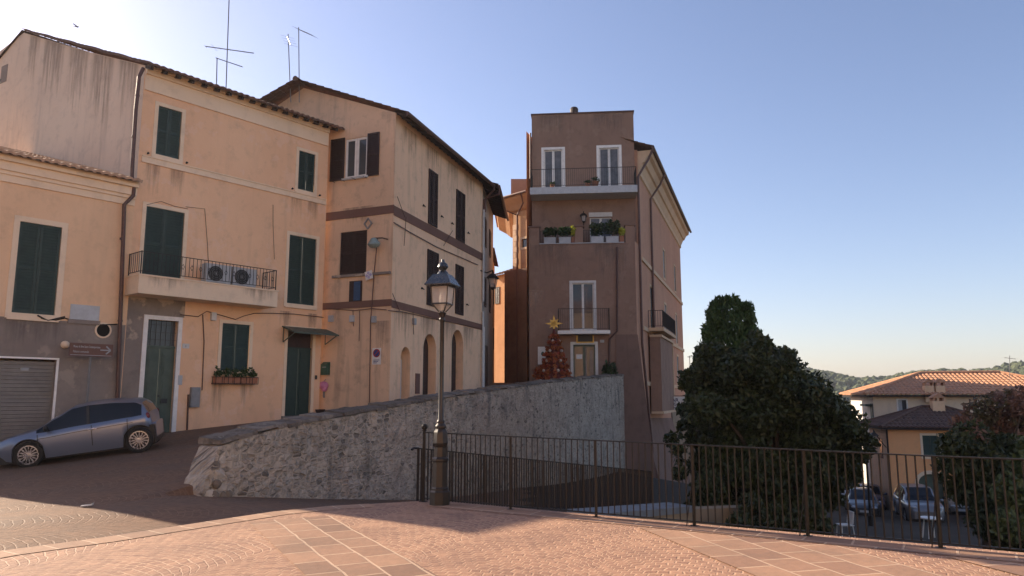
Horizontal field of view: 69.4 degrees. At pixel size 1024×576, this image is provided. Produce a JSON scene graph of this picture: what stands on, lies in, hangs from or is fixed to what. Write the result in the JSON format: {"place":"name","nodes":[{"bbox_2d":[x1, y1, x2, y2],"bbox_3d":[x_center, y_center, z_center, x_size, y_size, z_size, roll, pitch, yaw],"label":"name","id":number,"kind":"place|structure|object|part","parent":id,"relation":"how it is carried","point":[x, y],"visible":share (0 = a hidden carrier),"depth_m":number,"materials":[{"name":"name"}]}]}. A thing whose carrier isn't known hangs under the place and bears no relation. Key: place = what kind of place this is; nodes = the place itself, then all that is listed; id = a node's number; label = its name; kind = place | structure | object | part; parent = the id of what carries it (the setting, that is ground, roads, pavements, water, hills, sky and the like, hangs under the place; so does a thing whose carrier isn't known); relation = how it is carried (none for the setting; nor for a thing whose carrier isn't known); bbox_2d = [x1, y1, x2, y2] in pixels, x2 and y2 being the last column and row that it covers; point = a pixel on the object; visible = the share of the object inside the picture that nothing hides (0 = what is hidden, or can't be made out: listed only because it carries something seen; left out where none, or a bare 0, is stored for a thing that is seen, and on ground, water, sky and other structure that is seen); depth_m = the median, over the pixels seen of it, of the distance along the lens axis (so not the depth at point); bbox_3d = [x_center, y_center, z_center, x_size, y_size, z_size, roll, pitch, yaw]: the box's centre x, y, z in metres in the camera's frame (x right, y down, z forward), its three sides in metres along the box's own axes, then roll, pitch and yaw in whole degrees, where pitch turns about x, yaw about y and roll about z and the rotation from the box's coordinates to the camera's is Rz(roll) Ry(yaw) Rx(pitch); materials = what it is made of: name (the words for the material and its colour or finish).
{"place":"outdoors","nodes":[
{"label":"outdoors","id":0,"kind":"place"},
{"bbox_2d":[0,383,994,550],"bbox_3d":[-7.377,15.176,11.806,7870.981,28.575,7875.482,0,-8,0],"label":"ground","id":1,"kind":"structure","parent":0,"point":[125,490],"depth_m":13.76,"materials":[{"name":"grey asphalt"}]},
{"bbox_2d":[0,79,142,441],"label":"row house","id":2,"kind":"structure","parent":1,"relation":"on","point":[60,236],"depth_m":22.41,"materials":[{"name":"paint"}]},
{"bbox_2d":[4,215,68,321],"bbox_3d":[-14.173,-0.551,22.075,0.145,3.073,1.447,-7,-11,39],"label":"window frame","id":3,"kind":"structure","parent":2,"relation":"in","point":[35,259],"depth_m":22.08,"materials":[{"name":"beige paint"}]},
{"bbox_2d":[0,397,164,467],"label":"parked car","id":4,"kind":"object","parent":1,"relation":"on","point":[134,424],"visible":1,"depth_m":19.82,"materials":[{"name":"blue paint"}]},
{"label":"windows","id":5,"kind":"part","parent":4,"relation":"part of","materials":[{"name":"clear glass"}]},
{"bbox_2d":[69,343,112,402],"bbox_3d":[-12.859,3.308,22.381,0.095,3.244,1.234,-7,-11,39],"label":"direction sign","id":6,"kind":"object","parent":1,"relation":"on","point":[90,350],"visible":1,"depth_m":22.50,"materials":[{"name":"brown metal"}]},
{"bbox_2d":[0,28,344,433],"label":"town house","id":7,"kind":"structure","parent":1,"relation":"on","point":[231,177],"depth_m":26.82,"materials":[{"name":"beige paint"}]},
{"bbox_2d":[0,64,7,83],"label":"blocked window","id":8,"kind":"structure","parent":7,"relation":"in","point":[4,69],"depth_m":30.82,"materials":[{"name":"beige paint"}]},
{"bbox_2d":[137,201,188,278],"bbox_3d":[-11.836,-1.510,25.092,0.100,2.614,1.569,-7,-11,39],"label":"balcony door","id":9,"kind":"structure","parent":7,"relation":"in","point":[162,231],"depth_m":25.12,"materials":[{"name":"green paint"}]},
{"bbox_2d":[151,101,185,163],"bbox_3d":[-11.871,-5.347,25.574,0.145,2.023,1.078,-7,-11,39],"label":"window frame","id":10,"kind":"structure","parent":7,"relation":"in","point":[167,140],"depth_m":25.60,"materials":[{"name":"beige paint"}]},
{"bbox_2d":[201,263,231,283],"bbox_3d":[-10.363,-0.453,25.939,0.370,0.712,0.940,-7,-11,39],"label":"air conditioner","id":11,"kind":"object","parent":7,"relation":"on","point":[208,274],"visible":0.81,"depth_m":25.76,"materials":[{"name":"white plastic"}]},
{"bbox_2d":[216,58,241,83],"bbox_3d":[-11.126,-8.436,29.022,1.064,1.286,0.160,0,-8,0],"label":"roof aerial","id":12,"kind":"object","parent":7,"relation":"attached to","point":[225,61],"visible":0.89,"depth_m":29.06,"materials":[{"name":"grey paint"}]},
{"bbox_2d":[205,0,253,87],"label":"roof aerial","id":13,"kind":"object","parent":7,"relation":"attached to","point":[227,49],"visible":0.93,"depth_m":29.16,"materials":[{"name":"grey paint"}]},
{"bbox_2d":[211,366,258,384],"bbox_3d":[-9.893,3.111,26.478,0.396,0.667,1.669,-7,-11,40],"label":"flower box","id":14,"kind":"object","parent":7,"relation":"attached to","point":[252,379],"visible":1,"depth_m":26.39,"materials":[{"name":"brown paint"}]},
{"bbox_2d":[217,319,253,375],"bbox_3d":[-10.009,2.171,26.742,0.145,1.980,1.333,-7,-11,39],"label":"window frame","id":15,"kind":"structure","parent":7,"relation":"in","point":[233,340],"depth_m":26.78,"materials":[{"name":"beige paint"}]},
{"bbox_2d":[230,267,256,286],"bbox_3d":[-9.730,-0.344,26.692,0.370,0.712,0.940,-7,-11,39],"label":"air conditioner","id":16,"kind":"object","parent":7,"relation":"on","point":[251,280],"visible":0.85,"depth_m":26.54,"materials":[{"name":"white plastic"}]},
{"bbox_2d":[283,231,319,309],"bbox_3d":[-8.308,-0.671,29.225,0.145,3.007,1.514,-7,-11,39],"label":"window frame","id":17,"kind":"structure","parent":7,"relation":"in","point":[301,272],"depth_m":29.25,"materials":[{"name":"beige paint"}]},
{"bbox_2d":[295,146,317,196],"bbox_3d":[-8.293,-4.669,29.827,0.145,1.895,1.029,-7,-11,39],"label":"window frame","id":18,"kind":"structure","parent":7,"relation":"in","point":[305,178],"depth_m":29.86,"materials":[{"name":"beige paint"}]},
{"bbox_2d":[315,409,324,412],"bbox_3d":[-7.577,4.882,29.215,0.339,0.175,0.339,1,-8,-6],"label":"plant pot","id":19,"kind":"object","parent":1,"relation":"on","point":[319,410],"visible":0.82,"depth_m":29.06,"materials":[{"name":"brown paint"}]},
{"bbox_2d":[260,76,495,409],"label":"corner house","id":20,"kind":"structure","parent":1,"relation":"on","point":[408,185],"depth_m":30.63,"materials":[{"name":"beige paint"}]},
{"bbox_2d":[282,34,296,101],"bbox_3d":[-9.689,-9.627,31.975,0.600,3.146,0.618,5,-10,-33],"label":"roof aerial","id":21,"kind":"object","parent":20,"relation":"attached to","point":[289,60],"visible":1,"depth_m":32.19,"materials":[{"name":"grey paint"}]},
{"bbox_2d":[295,27,316,101],"bbox_3d":[-9.004,-9.785,31.999,0.936,3.464,0.660,-5,-10,33],"label":"roof aerial","id":22,"kind":"object","parent":20,"relation":"attached to","point":[298,55],"visible":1,"depth_m":32.22,"materials":[{"name":"grey paint"}]},
{"bbox_2d":[320,379,327,397],"bbox_3d":[-7.530,4.006,29.526,0.400,0.752,0.249,0,-8,0],"label":"hanging bag","id":23,"kind":"object","parent":20,"relation":"hanging from","point":[323,386],"visible":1,"depth_m":29.45,"materials":[{"name":"pink plastic"}]},
{"bbox_2d":[320,362,329,374],"bbox_3d":[-7.488,3.226,29.657,0.340,0.520,0.165,-4,-9,24],"label":"mailbox","id":24,"kind":"object","parent":20,"relation":"attached to","point":[325,368],"visible":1,"depth_m":29.59,"materials":[{"name":"green metal"}]},
{"bbox_2d":[329,132,379,182],"bbox_3d":[-6.530,-5.384,30.458,2.420,1.874,0.406,-4,-9,24],"label":"window frame","id":25,"kind":"structure","parent":20,"relation":"in","point":[362,154],"depth_m":30.59,"materials":[{"name":"brown wood"}]},
{"bbox_2d":[349,280,361,301],"bbox_3d":[-6.270,0.123,29.610,0.597,0.830,0.075,-4,-9,24],"label":"cabinet door","id":26,"kind":"structure","parent":20,"relation":"in","point":[355,287],"depth_m":29.57,"materials":[{"name":"blue paint"}]},
{"bbox_2d":[365,270,372,279],"bbox_3d":[-5.684,-0.507,29.331,0.403,0.403,0.031,-4,-9,24],"label":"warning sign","id":27,"kind":"object","parent":20,"relation":"attached to","point":[368,275],"visible":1,"depth_m":29.32,"materials":[{"name":"metal"}]},
{"bbox_2d":[372,348,380,364],"bbox_3d":[-5.281,2.659,28.808,0.400,0.640,0.029,-4,-9,24],"label":"parking sign","id":28,"kind":"object","parent":20,"relation":"attached to","point":[376,355],"visible":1,"depth_m":28.80,"materials":[{"name":"white metal"}]},
{"bbox_2d":[368,237,387,247],"bbox_3d":[-5.372,-1.767,29.150,0.715,0.440,0.679,-4,-9,24],"label":"satellite dish","id":29,"kind":"object","parent":20,"relation":"attached to","point":[374,242],"visible":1,"depth_m":28.93,"materials":[{"name":"metal"}]},
{"bbox_2d":[400,360,401,398],"bbox_3d":[-4.691,3.466,29.926,0.060,2.148,0.884,-3,-9,17],"label":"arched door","id":30,"kind":"structure","parent":20,"relation":"in","point":[401,360],"depth_m":30.22,"materials":[{"name":"glass"}]},
{"bbox_2d":[423,338,427,394],"bbox_3d":[-3.969,3.379,32.268,0.090,2.731,1.392,-3,-9,17],"label":"arched door","id":31,"kind":"structure","parent":20,"relation":"in","point":[425,348],"depth_m":32.62,"materials":[{"name":"brown paint"}]},
{"bbox_2d":[451,334,455,391],"bbox_3d":[-2.992,3.503,35.423,0.090,2.986,1.501,-3,-9,17],"label":"arched door","id":32,"kind":"structure","parent":20,"relation":"in","point":[453,367],"depth_m":35.81,"materials":[{"name":"brown paint"}]},
{"bbox_2d":[480,270,498,289],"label":"wall lantern","id":33,"kind":"object","parent":20,"relation":"attached to","point":[491,276],"depth_m":40.82,"materials":[{"name":"metal"}]},
{"bbox_2d":[184,374,625,499],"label":"stone wall","id":34,"kind":"structure","parent":1,"relation":"on","point":[366,452],"depth_m":19.51,"materials":[{"name":"grey stone"}]},
{"bbox_2d":[482,182,508,385],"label":"lane house","id":35,"kind":"structure","parent":1,"relation":"on","point":[495,204],"depth_m":43.47,"materials":[{"name":"brown paint"}]},
{"bbox_2d":[485,345,487,385],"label":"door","id":36,"kind":"structure","parent":35,"relation":"in","point":[486,347],"depth_m":41.46,"materials":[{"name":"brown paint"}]},
{"bbox_2d":[493,248,498,382],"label":"lane house","id":37,"kind":"structure","parent":1,"relation":"on","point":[495,262],"depth_m":55.56,"materials":[{"name":"orange paint"}]},
{"bbox_2d":[494,268,512,382],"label":"lane end house","id":38,"kind":"structure","parent":1,"relation":"on","point":[499,336],"depth_m":60.61,"materials":[{"name":"orange paint"}]},
{"bbox_2d":[495,179,526,382],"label":"orange house","id":39,"kind":"structure","parent":1,"relation":"on","point":[514,227],"depth_m":53.55,"materials":[{"name":"paint"}]},
{"bbox_2d":[520,236,526,249],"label":"window frame","id":40,"kind":"structure","parent":39,"relation":"in","point":[525,240],"depth_m":53.70,"materials":[{"name":"paint"}]},
{"bbox_2d":[411,447,653,509],"bbox_3d":[0.994,4.323,15.533,0.056,2.407,8.974,-6,-10,36],"label":"stair railing","id":41,"kind":"object","parent":1,"relation":"on","point":[586,489],"visible":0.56,"depth_m":15.10,"materials":[{"name":"metal"}]},
{"bbox_2d":[532,366,542,377],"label":"potted shrub","id":42,"kind":"object","parent":1,"relation":"on","point":[536,370],"visible":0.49,"depth_m":40.58,"materials":[{"name":"plant"}]},
{"bbox_2d":[534,316,571,380],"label":"christmas tree","id":43,"kind":"object","parent":1,"relation":"on","point":[554,361],"visible":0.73,"depth_m":40.05,"materials":[{"name":"red plant"}]},
{"bbox_2d":[528,107,655,477],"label":"tower house","id":44,"kind":"structure","parent":1,"relation":"on","point":[573,149],"depth_m":42.37,"materials":[{"name":"brown paint"}]},
{"bbox_2d":[538,347,545,363],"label":"wall poster","id":45,"kind":"object","parent":44,"relation":"attached to","point":[541,350],"depth_m":41.73,"materials":[{"name":"white paper"}]},
{"bbox_2d":[542,227,557,242],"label":"planter","id":46,"kind":"object","parent":44,"relation":"on","point":[551,231],"visible":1,"depth_m":42.66,"materials":[{"name":"green plant"}]},
{"bbox_2d":[541,147,564,186],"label":"french window","id":47,"kind":"structure","parent":44,"relation":"in","point":[553,158],"depth_m":44.89,"materials":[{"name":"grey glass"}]},
{"bbox_2d":[557,226,570,242],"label":"planter","id":48,"kind":"object","parent":44,"relation":"on","point":[564,231],"visible":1,"depth_m":42.57,"materials":[{"name":"green plant"}]},
{"bbox_2d":[570,226,575,242],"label":"planter","id":49,"kind":"object","parent":44,"relation":"on","point":[573,228],"visible":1,"depth_m":42.53,"materials":[{"name":"ceramic"}]},
{"bbox_2d":[569,280,596,329],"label":"french window","id":50,"kind":"structure","parent":44,"relation":"in","point":[582,294],"depth_m":42.01,"materials":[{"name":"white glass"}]},
{"bbox_2d":[580,211,586,228],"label":"wall lantern","id":51,"kind":"object","parent":44,"relation":"attached to","point":[583,214],"depth_m":43.59,"materials":[{"name":"metal"}]},
{"bbox_2d":[576,335,593,342],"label":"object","id":52,"kind":"object","parent":44,"relation":"attached to","point":[584,338],"visible":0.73,"depth_m":41.56,"materials":[{"name":"yellow plastic"}]},
{"bbox_2d":[591,176,599,185],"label":"flower pot","id":53,"kind":"object","parent":44,"relation":"on","point":[596,181],"visible":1,"depth_m":43.13,"materials":[{"name":"ceramic"}]},
{"bbox_2d":[589,221,604,241],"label":"planter","id":54,"kind":"object","parent":44,"relation":"on","point":[596,229],"visible":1,"depth_m":42.46,"materials":[{"name":"green plant"}]},
{"bbox_2d":[589,212,611,241],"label":"terrace window","id":55,"kind":"structure","parent":44,"relation":"in","point":[597,217],"depth_m":44.08,"materials":[{"name":"white paint"}]},
{"bbox_2d":[596,145,621,185],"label":"french window","id":56,"kind":"structure","parent":44,"relation":"in","point":[607,155],"depth_m":44.57,"materials":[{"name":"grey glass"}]},
{"bbox_2d":[604,219,620,241],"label":"planter","id":57,"kind":"object","parent":44,"relation":"on","point":[611,227],"visible":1,"depth_m":42.38,"materials":[{"name":"green plant"}]},
{"bbox_2d":[618,227,625,241],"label":"planter","id":58,"kind":"object","parent":44,"relation":"on","point":[621,231],"visible":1,"depth_m":42.25,"materials":[{"name":"ceramic"}]},
{"bbox_2d":[526,131,691,483],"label":"long house","id":59,"kind":"structure","parent":1,"relation":"on","point":[663,229],"depth_m":47.52,"materials":[{"name":"paint"}]},
{"bbox_2d":[649,283,652,327],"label":"balcony door","id":60,"kind":"structure","parent":59,"relation":"in","point":[650,286],"depth_m":47.61,"materials":[{"name":"paint"}]},
{"bbox_2d":[662,247,665,280],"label":"window frame","id":61,"kind":"structure","parent":59,"relation":"in","point":[663,251],"depth_m":55.21,"materials":[{"name":"paint"}]},
{"bbox_2d":[673,263,676,293],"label":"window frame","id":62,"kind":"structure","parent":59,"relation":"in","point":[673,263],"depth_m":62.02,"materials":[{"name":"paint"}]},
{"bbox_2d":[675,312,677,344],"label":"window frame","id":63,"kind":"structure","parent":59,"relation":"in","point":[676,325],"depth_m":61.34,"materials":[{"name":"paint"}]},
{"bbox_2d":[676,354,678,384],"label":"window frame","id":64,"kind":"structure","parent":59,"relation":"in","point":[677,356],"depth_m":61.00,"materials":[{"name":"paint"}]},
{"bbox_2d":[674,397,684,409],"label":"bar sign","id":65,"kind":"object","parent":59,"relation":"attached to","point":[677,399],"visible":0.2,"depth_m":50.25,"materials":[{"name":"metal"}]},
{"bbox_2d":[601,360,617,373],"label":"potted shrub","id":66,"kind":"object","parent":1,"relation":"on","point":[606,368],"visible":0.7,"depth_m":40.36,"materials":[{"name":"green plant"}]},
{"bbox_2d":[567,502,738,525],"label":"wall","id":67,"kind":"structure","parent":1,"relation":"on","point":[677,513],"depth_m":15.66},
{"bbox_2d":[686,292,762,501],"bbox_3d":[7.177,4.115,24.167,3.355,8.043,3.184,0,-8,0],"label":"cypress tree","id":68,"kind":"object","parent":1,"relation":"on","point":[726,324],"visible":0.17,"depth_m":24.14,"materials":[{"name":"green plant"}]},
{"bbox_2d":[662,329,880,512],"bbox_3d":[7.702,4.496,21.057,6.631,6.718,3.990,0,-8,0],"label":"broadleaf tree","id":69,"kind":"object","parent":1,"relation":"on","point":[780,397],"visible":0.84,"depth_m":20.49,"materials":[{"name":"green plant"}]},
{"bbox_2d":[725,490,835,535],"bbox_3d":[6.171,5.622,16.826,2.103,2.039,3.205,-4,-9,27],"label":"bush","id":70,"kind":"object","parent":1,"relation":"on","point":[794,513],"visible":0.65,"depth_m":16.30,"materials":[{"name":"green plant"}]},
{"bbox_2d":[836,510,855,537],"bbox_3d":[11.314,8.032,25.104,0.486,0.882,0.476,0,-8,0],"label":"plastic chair","id":71,"kind":"object","parent":1,"relation":"on","point":[851,516],"visible":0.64,"depth_m":25.04,"materials":[{"name":"white plastic"}]},
{"bbox_2d":[844,487,880,516],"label":"parked car","id":72,"kind":"object","parent":1,"relation":"on","point":[860,500],"visible":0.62,"depth_m":41.91,"materials":[{"name":"grey paint"}]},
{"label":"windows","id":73,"kind":"part","parent":72,"relation":"part of","materials":[{"name":"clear glass"}]},
{"bbox_2d":[866,463,873,525],"bbox_3d":[14.529,8.110,30.145,0.280,3.079,0.273,0,-8,0],"label":"globe lamp","id":74,"kind":"object","parent":1,"relation":"on","point":[870,519],"visible":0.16,"depth_m":30.04,"materials":[{"name":"metal"}]},
{"bbox_2d":[856,483,886,509],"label":"parked car","id":75,"kind":"object","parent":1,"relation":"on","point":[876,488],"visible":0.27,"depth_m":48.10,"materials":[{"name":"grey paint"}]},
{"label":"windows","id":76,"kind":"part","parent":75,"relation":"part of","materials":[{"name":"black glass"}]},
{"bbox_2d":[893,483,944,522],"bbox_3d":[22.347,11.801,40.713,2.245,1.795,4.520,-3,-9,17],"label":"parked car","id":77,"kind":"object","parent":1,"relation":"on","point":[913,501],"visible":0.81,"depth_m":39.87,"materials":[{"name":"silver metal"}]},
{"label":"windows","id":78,"kind":"part","parent":77,"relation":"part of","materials":[{"name":"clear glass"}]},
{"bbox_2d":[920,516,941,538],"bbox_3d":[14.768,8.457,26.052,0.720,0.734,0.720,0,-8,0],"label":"plastic table","id":79,"kind":"object","parent":1,"relation":"on","point":[924,518],"visible":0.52,"depth_m":26.19,"materials":[{"name":"white plastic"}]},
{"bbox_2d":[839,371,1023,482],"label":"tiled house","id":80,"kind":"structure","parent":1,"relation":"on","point":[911,390],"depth_m":53.28,"materials":[{"name":"beige paint"}]},
{"bbox_2d":[896,399,907,410],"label":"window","id":81,"kind":"structure","parent":80,"relation":"in","point":[902,404],"depth_m":52.92,"materials":[{"name":"white glass"}]},
{"bbox_2d":[860,393,1010,511],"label":"house wing","id":82,"kind":"structure","parent":1,"relation":"on","point":[914,430],"depth_m":47.48,"materials":[{"name":"beige paint"}]},
{"bbox_2d":[871,430,886,447],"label":"wall lantern","id":83,"kind":"object","parent":82,"relation":"attached to","point":[873,433],"depth_m":46.51,"materials":[{"name":"metal"}]},
{"bbox_2d":[879,438,882,457],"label":"side window","id":84,"kind":"structure","parent":82,"relation":"in","point":[881,448],"depth_m":49.44,"materials":[{"name":"glass"}]},
{"bbox_2d":[920,433,941,458],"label":"window frame","id":85,"kind":"structure","parent":82,"relation":"in","point":[926,439],"depth_m":47.10,"materials":[{"name":"beige paint"}]},
{"bbox_2d":[919,474,944,509],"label":"arched door","id":86,"kind":"structure","parent":82,"relation":"in","point":[929,476],"depth_m":46.89,"materials":[{"name":"green paint"}]},
{"bbox_2d":[942,495,969,514],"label":"parked car","id":87,"kind":"object","parent":1,"relation":"on","point":[952,508],"visible":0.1,"depth_m":44.07,"materials":[{"name":"grey paint"}]},
{"bbox_2d":[930,417,1023,552],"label":"evergreen bush","id":88,"kind":"object","parent":1,"relation":"on","point":[955,441],"visible":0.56,"depth_m":17.54,"materials":[{"name":"green plant"}]},
{"bbox_2d":[946,385,1023,455],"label":"plum tree","id":89,"kind":"object","parent":1,"relation":"on","point":[1008,403],"visible":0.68,"depth_m":19.34,"materials":[{"name":"red plant"}]},
{"bbox_2d":[988,435,1023,543],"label":"olive shrub","id":90,"kind":"object","parent":1,"relation":"on","point":[1009,486],"visible":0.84,"depth_m":15.73,"materials":[{"name":"green plant"}]},
{"bbox_2d":[0,500,1023,575],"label":"terrace","id":91,"kind":"structure","parent":0,"point":[439,541],"depth_m":7.68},
{"bbox_2d":[0,504,372,557],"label":"edge paving","id":92,"kind":"structure","parent":91,"relation":"on","point":[18,551],"depth_m":8.78,"materials":[{"name":"stone"}]},
{"bbox_2d":[250,516,437,575],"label":"paving band","id":93,"kind":"object","parent":91,"relation":"on","point":[321,546],"visible":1,"depth_m":7.73,"materials":[{"name":"stone"}]},
{"bbox_2d":[426,503,1023,562],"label":"curb","id":94,"kind":"structure","parent":91,"relation":"on","point":[898,547],"depth_m":8.59,"materials":[{"name":"brown stone"}]},
{"bbox_2d":[424,259,460,505],"bbox_3d":[-1.075,1.398,11.244,0.431,3.720,0.431,-3,-9,17],"label":"street lamp","id":95,"kind":"object","parent":94,"relation":"on","point":[442,278],"visible":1,"depth_m":11.13,"materials":[{"name":"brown metal"}]},
{"bbox_2d":[419,424,1023,550],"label":"iron fence","id":96,"kind":"object","parent":94,"relation":"on","point":[424,427],"visible":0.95,"depth_m":8.85,"materials":[{"name":"black metal"}]},
{"bbox_2d":[639,527,942,575],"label":"paving band","id":97,"kind":"object","parent":91,"relation":"on","point":[761,557],"visible":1,"depth_m":7.35,"materials":[{"name":"stone"}]},
{"bbox_2d":[947,556,1023,575],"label":"paving band","id":98,"kind":"object","parent":91,"relation":"on","point":[1014,568],"visible":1,"depth_m":7.04,"materials":[{"name":"brown stone"}]},
{"bbox_2d":[0,0,1023,376],"label":"sky","id":99,"kind":"structure","parent":0,"point":[850,171],"materials":[{"name":"blue"}]},
{"bbox_3d":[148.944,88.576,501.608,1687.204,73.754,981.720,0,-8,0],"label":"hills","id":100,"kind":"structure","parent":0,"visible":0},
{"bbox_2d":[685,360,1023,465],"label":"wood","id":101,"kind":"object","parent":100,"relation":"on","point":[841,382],"visible":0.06,"depth_m":514.97,"materials":[{"name":"green plant"}]}
]}

